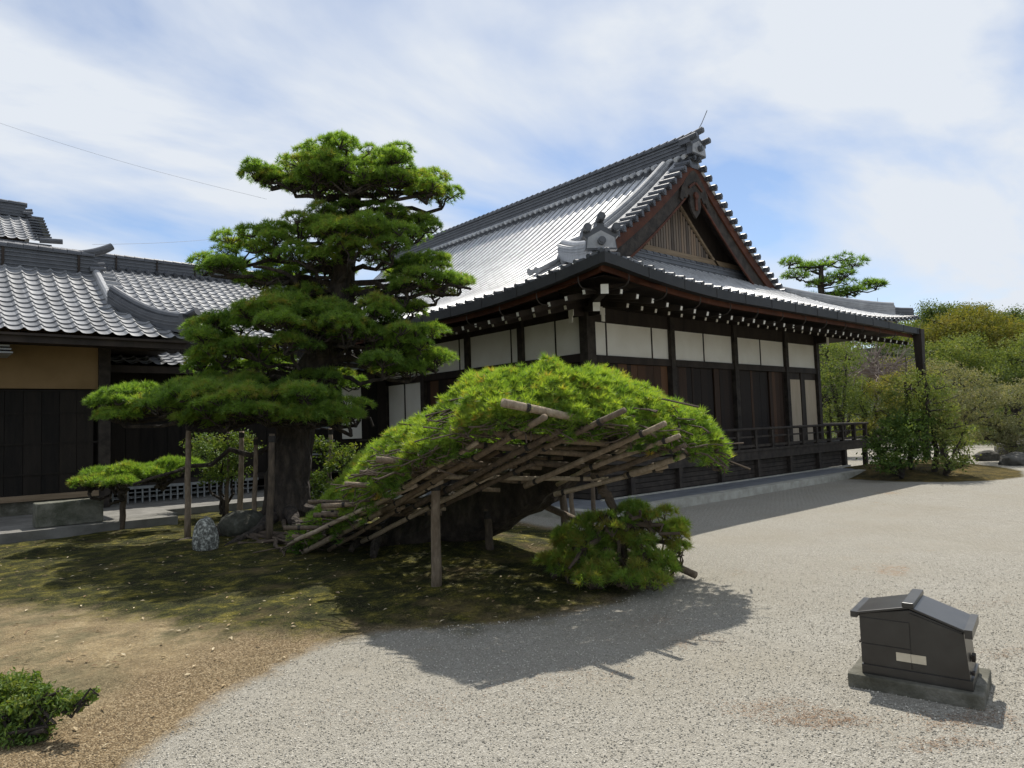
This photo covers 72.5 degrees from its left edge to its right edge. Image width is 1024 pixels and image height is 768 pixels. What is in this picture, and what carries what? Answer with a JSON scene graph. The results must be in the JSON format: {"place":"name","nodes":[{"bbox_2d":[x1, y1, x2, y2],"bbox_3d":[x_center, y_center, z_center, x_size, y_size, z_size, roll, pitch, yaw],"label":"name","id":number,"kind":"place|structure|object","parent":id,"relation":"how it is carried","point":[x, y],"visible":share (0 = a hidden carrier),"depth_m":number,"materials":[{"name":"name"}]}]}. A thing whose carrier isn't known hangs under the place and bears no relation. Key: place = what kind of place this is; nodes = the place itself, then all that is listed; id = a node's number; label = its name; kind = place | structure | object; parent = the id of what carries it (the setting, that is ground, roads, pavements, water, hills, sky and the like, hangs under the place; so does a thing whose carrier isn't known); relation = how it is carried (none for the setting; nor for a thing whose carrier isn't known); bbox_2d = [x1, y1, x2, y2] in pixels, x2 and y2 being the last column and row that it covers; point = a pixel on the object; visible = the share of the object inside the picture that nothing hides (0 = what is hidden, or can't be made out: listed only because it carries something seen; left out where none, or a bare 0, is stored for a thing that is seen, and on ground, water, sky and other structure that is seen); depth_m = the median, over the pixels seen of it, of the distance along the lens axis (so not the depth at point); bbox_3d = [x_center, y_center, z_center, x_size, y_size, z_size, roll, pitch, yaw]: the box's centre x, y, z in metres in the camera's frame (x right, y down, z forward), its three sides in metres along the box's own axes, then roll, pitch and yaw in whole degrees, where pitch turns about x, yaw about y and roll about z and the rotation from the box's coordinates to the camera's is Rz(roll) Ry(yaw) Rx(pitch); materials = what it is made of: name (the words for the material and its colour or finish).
{"place":"outdoors","nodes":[
{"label":"outdoors","id":0,"kind":"place"},
{"bbox_2d":[0,199,62,245],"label":"tower building","id":1,"kind":"structure","parent":0,"point":[19,223],"depth_m":24.23,"materials":[{"name":"grey tile"}]},
{"bbox_2d":[37,135,264,198],"bbox_3d":[-7.744,-4.428,13.307,6.111,2.052,0.004,-2,-3,0],"label":"overhead wire","id":2,"kind":"object","parent":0,"point":[146,168],"visible":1,"depth_m":13.28,"materials":[{"name":"grey metal"}]},
{"bbox_2d":[0,486,323,544],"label":"terrace","id":3,"kind":"structure","parent":0,"point":[145,513],"depth_m":12.72,"materials":[{"name":"grey stone"}]},
{"bbox_2d":[32,498,102,527],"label":"stone block","id":4,"kind":"structure","parent":3,"relation":"on","point":[65,512],"depth_m":11.60,"materials":[{"name":"grey stone"}]},
{"bbox_2d":[0,241,200,516],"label":"service building","id":5,"kind":"structure","parent":3,"relation":"on","point":[64,313],"depth_m":14.12,"materials":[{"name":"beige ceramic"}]},
{"bbox_2d":[111,478,257,504],"bbox_3d":[-7.420,2.444,16.045,3.180,0.363,0.070,1,-5,-41],"label":"lattice fence","id":6,"kind":"object","parent":3,"relation":"on","point":[171,489],"visible":0.59,"depth_m":15.86,"materials":[{"name":"wood"}]},
{"bbox_2d":[0,346,1023,767],"bbox_3d":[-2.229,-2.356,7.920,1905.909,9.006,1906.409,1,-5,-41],"label":"ground","id":7,"kind":"structure","parent":0,"point":[968,516],"depth_m":5.29,"materials":[{"name":"grey gravel"}]},
{"bbox_2d":[0,666,100,750],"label":"shrub","id":8,"kind":"object","parent":7,"relation":"on","point":[30,707],"visible":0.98,"depth_m":3.63,"materials":[{"name":"green plant"}]},
{"bbox_2d":[119,484,127,529],"bbox_3d":[-6.655,2.127,11.936,0.139,0.811,0.113,1,-5,-41],"label":"support post","id":9,"kind":"object","parent":7,"relation":"on","point":[122,512],"visible":0.56,"depth_m":11.89,"materials":[{"name":"brown wood"}]},
{"bbox_2d":[184,423,191,537],"bbox_3d":[-4.968,1.458,10.710,0.125,1.881,0.105,1,-5,-41],"label":"support post","id":10,"kind":"object","parent":7,"relation":"on","point":[187,512],"visible":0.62,"depth_m":10.67,"materials":[{"name":"brown wood"}]},
{"bbox_2d":[5,241,385,497],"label":"long building","id":11,"kind":"structure","parent":7,"relation":"on","point":[174,286],"depth_m":19.61,"materials":[{"name":"grey tile"}]},
{"bbox_2d":[192,516,218,550],"bbox_3d":[-4.223,2.142,9.610,0.332,0.635,0.386,1,-5,-41],"label":"stone","id":12,"kind":"object","parent":7,"relation":"on","point":[205,536],"visible":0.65,"depth_m":9.48,"materials":[{"name":"grey stone"}]},
{"bbox_2d":[179,428,265,516],"bbox_3d":[-5.683,1.803,13.527,1.773,1.881,1.173,-2,-3,3],"label":"bush","id":13,"kind":"object","parent":7,"relation":"on","point":[213,470],"visible":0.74,"depth_m":13.48,"materials":[{"name":"green plant"}]},
{"bbox_2d":[225,432,229,514],"bbox_3d":[-5.499,1.765,13.488,0.113,1.670,0.074,0,-4,-30],"label":"support post","id":14,"kind":"object","parent":7,"relation":"on","point":[227,496],"visible":0.79,"depth_m":13.44,"materials":[{"name":"brown wood"}]},
{"bbox_2d":[217,510,263,536],"bbox_3d":[-4.170,2.189,10.819,0.743,0.459,0.624,1,-5,-41],"label":"boulder","id":15,"kind":"object","parent":7,"relation":"on","point":[235,523],"visible":0.6,"depth_m":10.57,"materials":[{"name":"grey stone"}]},
{"bbox_2d":[237,431,244,510],"bbox_3d":[-4.916,1.688,12.625,0.157,1.670,0.124,1,-5,-41],"label":"support post","id":16,"kind":"object","parent":7,"relation":"on","point":[240,475],"visible":0.81,"depth_m":12.60,"materials":[{"name":"brown wood"}]},
{"bbox_2d":[252,437,257,510],"bbox_3d":[-4.061,1.577,11.025,0.115,1.466,0.092,1,-5,-41],"label":"support post","id":17,"kind":"object","parent":7,"relation":"on","point":[255,479],"visible":0.84,"depth_m":11.01,"materials":[{"name":"brown wood"}]},
{"bbox_2d":[265,434,275,539],"bbox_3d":[-3.441,1.499,9.942,0.152,1.577,0.108,-1,-4,-14],"label":"support post","id":18,"kind":"object","parent":7,"relation":"on","point":[271,488],"visible":0.93,"depth_m":9.91,"materials":[{"name":"brown wood"}]},
{"bbox_2d":[66,129,477,555],"bbox_3d":[-4.118,-0.756,11.450,6.828,6.772,3.786,-3,-4,20],"label":"pine tree","id":19,"kind":"object","parent":7,"relation":"on","point":[299,402],"visible":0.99,"depth_m":11.06,"materials":[{"name":"green plant"}]},
{"bbox_2d":[327,428,332,487],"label":"support post","id":20,"kind":"object","parent":7,"relation":"on","point":[330,433],"visible":0.38,"depth_m":13.51,"materials":[{"name":"brown wood"}]},
{"bbox_2d":[310,434,372,499],"bbox_3d":[-3.411,1.722,12.581,1.962,1.657,1.274,-1,-4,-11],"label":"bush","id":21,"kind":"object","parent":7,"relation":"on","point":[330,465],"visible":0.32,"depth_m":12.61,"materials":[{"name":"green plant"}]},
{"bbox_2d":[430,485,441,586],"bbox_3d":[-0.753,1.486,6.891,0.122,1.105,0.119,1,-5,-41],"label":"support post","id":22,"kind":"object","parent":7,"relation":"on","point":[436,570],"visible":0.77,"depth_m":6.86,"materials":[{"name":"brown wood"}]},
{"bbox_2d":[283,398,687,553],"bbox_3d":[-0.828,1.121,7.100,5.129,1.769,2.084,-4,-4,30],"label":"pole trellis","id":23,"kind":"object","parent":7,"relation":"on","point":[484,461],"visible":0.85,"depth_m":6.71,"materials":[{"name":"brown wood"}]},
{"bbox_2d":[483,509,493,549],"bbox_3d":[-0.283,1.774,8.431,0.111,0.542,0.113,1,-5,-41],"label":"support post","id":24,"kind":"object","parent":7,"relation":"on","point":[489,544],"visible":0.94,"depth_m":8.39,"materials":[{"name":"brown wood"}]},
{"bbox_2d":[253,351,750,591],"bbox_3d":[-0.945,1.214,7.748,6.823,2.790,3.542,-3,-4,24],"label":"pine tree","id":25,"kind":"object","parent":7,"relation":"on","point":[471,401],"visible":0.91,"depth_m":6.58,"materials":[{"name":"green plant"}]},
{"bbox_2d":[0,517,1023,754],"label":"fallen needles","id":26,"kind":"object","parent":7,"relation":"on","point":[821,714],"depth_m":3.84,"materials":[{"name":"brown plant"}]},
{"bbox_2d":[559,494,568,533],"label":"support post","id":27,"kind":"object","parent":7,"relation":"on","point":[563,503],"visible":0.19,"depth_m":9.78,"materials":[{"name":"brown wood"}]},
{"bbox_2d":[569,493,574,521],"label":"support post","id":28,"kind":"object","parent":7,"relation":"on","point":[571,506],"visible":0.2,"depth_m":11.15,"materials":[{"name":"brown wood"}]},
{"bbox_2d":[130,555,1023,767],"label":"gravel","id":29,"kind":"structure","parent":7,"relation":"on","point":[657,751],"depth_m":4.02,"materials":[{"name":"grey gravel"}]},
{"bbox_2d":[591,473,595,511],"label":"support post","id":30,"kind":"object","parent":7,"relation":"on","point":[593,505],"visible":0.3,"depth_m":11.28,"materials":[{"name":"brown wood"}]},
{"bbox_2d":[303,111,930,499],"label":"hall","id":31,"kind":"structure","parent":7,"relation":"on","point":[645,265],"depth_m":17.97,"materials":[{"name":"grey wood"}]},
{"bbox_2d":[92,237,231,244],"bbox_3d":[-11.040,-4.612,22.442,0.009,1.174,4.615,-4,-4,34],"label":"overhead wire","id":32,"kind":"object","parent":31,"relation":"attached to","point":[146,243],"visible":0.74,"depth_m":21.80,"materials":[{"name":"grey metal"}]},
{"bbox_2d":[389,384,404,428],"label":"paper door","id":33,"kind":"structure","parent":31,"relation":"in","point":[396,392],"depth_m":20.50,"materials":[{"name":"white paint"}]},
{"bbox_2d":[405,382,420,422],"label":"paper door","id":34,"kind":"structure","parent":31,"relation":"in","point":[412,390],"depth_m":19.85,"materials":[{"name":"white paint"}]},
{"bbox_2d":[427,377,463,410],"bbox_3d":[-1.712,0.889,18.601,0.047,2.045,1.827,1,-5,-41],"label":"board door","id":35,"kind":"structure","parent":31,"relation":"in","point":[437,386],"depth_m":18.96,"materials":[{"name":"brown wood"}]},
{"bbox_2d":[475,441,520,456],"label":"board door","id":36,"kind":"structure","parent":31,"relation":"in","point":[500,454],"depth_m":16.91,"materials":[{"name":"brown wood"}]},
{"bbox_2d":[564,363,579,367],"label":"board door","id":37,"kind":"structure","parent":31,"relation":"in","point":[573,364],"depth_m":15.12,"materials":[{"name":"brown wood"}]},
{"bbox_2d":[597,363,630,452],"bbox_3d":[2.198,0.563,15.250,1.345,2.030,0.047,1,-5,-41],"label":"board door","id":38,"kind":"structure","parent":31,"relation":"in","point":[624,367],"depth_m":15.53,"materials":[{"name":"brown wood"}]},
{"bbox_2d":[631,365,667,453],"bbox_3d":[3.215,0.585,16.175,1.345,2.030,0.044,1,-5,-41],"label":"board door","id":39,"kind":"structure","parent":31,"relation":"in","point":[657,376],"depth_m":16.28,"materials":[{"name":"brown wood"}]},
{"bbox_2d":[676,367,694,450],"bbox_3d":[4.206,0.602,17.005,0.840,2.030,0.048,1,-5,-41],"label":"board door","id":40,"kind":"structure","parent":31,"relation":"in","point":[685,375],"depth_m":17.08,"materials":[{"name":"brown wood"}]},
{"bbox_2d":[693,368,714,421],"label":"board door","id":41,"kind":"structure","parent":31,"relation":"in","point":[703,384],"depth_m":17.63,"materials":[{"name":"brown wood"}]},
{"bbox_2d":[712,369,733,445],"bbox_3d":[5.517,0.627,18.149,0.840,2.030,0.046,1,-5,-41],"label":"board door","id":42,"kind":"structure","parent":31,"relation":"in","point":[722,378],"depth_m":18.13,"materials":[{"name":"brown wood"}]},
{"bbox_2d":[739,370,754,444],"bbox_3d":[6.295,0.642,18.830,0.827,2.030,0.044,1,-5,-41],"label":"board door","id":43,"kind":"structure","parent":31,"relation":"in","point":[745,376],"depth_m":18.87,"materials":[{"name":"brown wood"}]},
{"bbox_2d":[752,371,769,443],"bbox_3d":[6.920,0.657,19.416,0.827,2.030,0.048,1,-5,-41],"label":"board door","id":44,"kind":"structure","parent":31,"relation":"in","point":[760,386],"depth_m":19.41,"materials":[{"name":"brown wood"}]},
{"bbox_2d":[767,372,785,442],"bbox_3d":[7.584,0.667,19.958,0.827,2.030,0.049,1,-5,-41],"label":"board door","id":45,"kind":"structure","parent":31,"relation":"in","point":[777,414],"depth_m":19.93,"materials":[{"name":"brown wood"}]},
{"bbox_2d":[790,379,801,440],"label":"paper door","id":46,"kind":"structure","parent":31,"relation":"in","point":[794,384],"depth_m":20.61,"materials":[{"name":"white paper"}]},
{"bbox_2d":[805,380,817,439],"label":"paper door","id":47,"kind":"structure","parent":31,"relation":"in","point":[810,390],"depth_m":21.23,"materials":[{"name":"white paper"}]},
{"bbox_2d":[544,505,697,578],"bbox_3d":[0.985,1.657,7.891,0.089,0.726,2.516,1,-5,-42],"label":"wooden pole","id":48,"kind":"object","parent":7,"relation":"on","point":[569,516],"visible":0.24,"depth_m":8.19,"materials":[{"name":"brown wood"}]},
{"bbox_2d":[776,249,890,397],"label":"pine tree","id":49,"kind":"object","parent":7,"relation":"on","point":[846,290],"visible":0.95,"depth_m":46.11,"materials":[{"name":"green plant"}]},
{"bbox_2d":[819,341,878,435],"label":"hill tree","id":50,"kind":"object","parent":7,"relation":"on","point":[829,389],"visible":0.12,"depth_m":39.87,"materials":[{"name":"green plant"}]},
{"bbox_2d":[819,342,892,437],"bbox_3d":[13.054,0.507,27.099,3.308,4.959,3.111,1,-5,-41],"label":"garden tree","id":51,"kind":"object","parent":7,"relation":"on","point":[840,414],"visible":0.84,"depth_m":27.02,"materials":[{"name":"green plant"}]},
{"bbox_2d":[846,371,911,454],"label":"garden tree","id":52,"kind":"object","parent":7,"relation":"on","point":[874,424],"visible":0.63,"depth_m":26.23,"materials":[{"name":"green plant"}]},
{"bbox_2d":[820,298,962,437],"bbox_3d":[17.053,-0.555,32.600,5.118,7.216,6.196,1,-5,-41],"label":"bare tree","id":53,"kind":"object","parent":7,"relation":"on","point":[873,371],"visible":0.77,"depth_m":32.71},
{"bbox_2d":[853,353,934,416],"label":"hill tree","id":54,"kind":"object","parent":7,"relation":"on","point":[863,386],"visible":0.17,"depth_m":38.12,"materials":[{"name":"brown plant"}]},
{"bbox_2d":[856,408,941,478],"bbox_3d":[9.309,1.503,16.796,2.031,1.902,1.386,-1,-4,-13],"label":"shrub","id":55,"kind":"object","parent":7,"relation":"on","point":[890,459],"visible":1,"depth_m":16.61,"materials":[{"name":"green plant"}]},
{"bbox_2d":[873,356,956,469],"bbox_3d":[9.943,0.714,17.469,1.698,2.944,1.564,-1,-4,-20],"label":"sapling","id":56,"kind":"object","parent":7,"relation":"on","point":[905,395],"visible":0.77,"depth_m":17.36,"materials":[{"name":"green plant"}]},
{"bbox_2d":[848,589,991,710],"bbox_3d":[2.392,1.535,4.120,0.672,0.574,0.500,-5,-4,38],"label":"hydrant box","id":57,"kind":"object","parent":7,"relation":"on","point":[916,644],"visible":0.94,"depth_m":3.96,"materials":[{"name":"metal"}]},
{"bbox_2d":[824,305,1023,445],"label":"woodland","id":58,"kind":"object","parent":7,"relation":"on","point":[892,346],"visible":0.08,"depth_m":63.58,"materials":[{"name":"green plant"}]},
{"bbox_2d":[889,367,970,471],"bbox_3d":[10.168,0.870,16.913,1.756,2.622,1.516,-5,-5,42],"label":"sapling","id":59,"kind":"object","parent":7,"relation":"on","point":[926,392],"visible":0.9,"depth_m":16.92,"materials":[{"name":"green plant"}]},
{"bbox_2d":[908,298,976,359],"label":"hill tree","id":60,"kind":"object","parent":7,"relation":"on","point":[939,310],"visible":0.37,"depth_m":60.04,"materials":[{"name":"green plant"}]},
{"bbox_2d":[885,357,1017,457],"bbox_3d":[13.278,0.816,20.957,3.885,3.382,2.600,0,-4,-30],"label":"garden tree","id":61,"kind":"object","parent":7,"relation":"on","point":[984,398],"visible":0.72,"depth_m":20.88,"materials":[{"name":"green plant"}]},
{"bbox_2d":[923,407,981,475],"bbox_3d":[10.467,1.442,16.543,1.548,1.801,1.104,-1,-4,-11],"label":"shrub","id":62,"kind":"object","parent":7,"relation":"on","point":[949,465],"visible":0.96,"depth_m":16.51,"materials":[{"name":"green plant"}]},
{"bbox_2d":[904,330,1006,439],"bbox_3d":[23.963,0.097,37.297,6.780,6.079,3.480,-1,-4,-21],"label":"hill tree","id":63,"kind":"object","parent":7,"relation":"on","point":[962,350],"visible":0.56,"depth_m":37.11,"materials":[{"name":"green plant"}]},
{"bbox_2d":[909,301,1023,398],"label":"hill tree","id":64,"kind":"object","parent":7,"relation":"on","point":[969,322],"visible":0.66,"depth_m":47.80,"materials":[{"name":"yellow plant"}]},
{"bbox_2d":[973,450,999,460],"bbox_3d":[15.154,2.349,22.265,0.848,0.486,0.681,1,-5,-41],"label":"boulder","id":65,"kind":"object","parent":7,"relation":"on","point":[989,455],"visible":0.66,"depth_m":22.02,"materials":[{"name":"grey stone"}]},
{"bbox_2d":[952,377,1023,453],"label":"garden tree","id":66,"kind":"object","parent":7,"relation":"on","point":[1006,425],"visible":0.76,"depth_m":21.62,"materials":[{"name":"green plant"}]},
{"bbox_2d":[966,328,1023,434],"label":"hill tree","id":67,"kind":"object","parent":7,"relation":"on","point":[1016,357],"visible":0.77,"depth_m":35.72,"materials":[{"name":"green plant"}]},
{"bbox_2d":[975,301,1023,362],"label":"hill tree","id":68,"kind":"object","parent":7,"relation":"on","point":[1013,312],"visible":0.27,"depth_m":60.08,"materials":[{"name":"green plant"}]},
{"bbox_2d":[994,440,1023,455],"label":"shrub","id":69,"kind":"object","parent":7,"relation":"on","point":[999,451],"visible":0.05,"depth_m":22.93,"materials":[{"name":"green plant"}]},
{"bbox_2d":[998,452,1023,465],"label":"boulder","id":70,"kind":"object","parent":7,"relation":"on","point":[1013,459],"visible":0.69,"depth_m":19.89,"materials":[{"name":"grey stone"}]},
{"bbox_2d":[0,0,1023,348],"label":"sky","id":71,"kind":"structure","parent":0,"point":[891,132],"materials":[{"name":"blue"}]},
{"bbox_2d":[389,468,855,509],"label":"pavement","id":72,"kind":"structure","parent":0,"point":[582,503],"depth_m":14.59,"materials":[{"name":"grey stone"}]},
{"bbox_2d":[382,465,864,517],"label":"kerb","id":73,"kind":"structure","parent":72,"relation":"on","point":[699,499],"depth_m":14.47,"materials":[{"name":"stone"}]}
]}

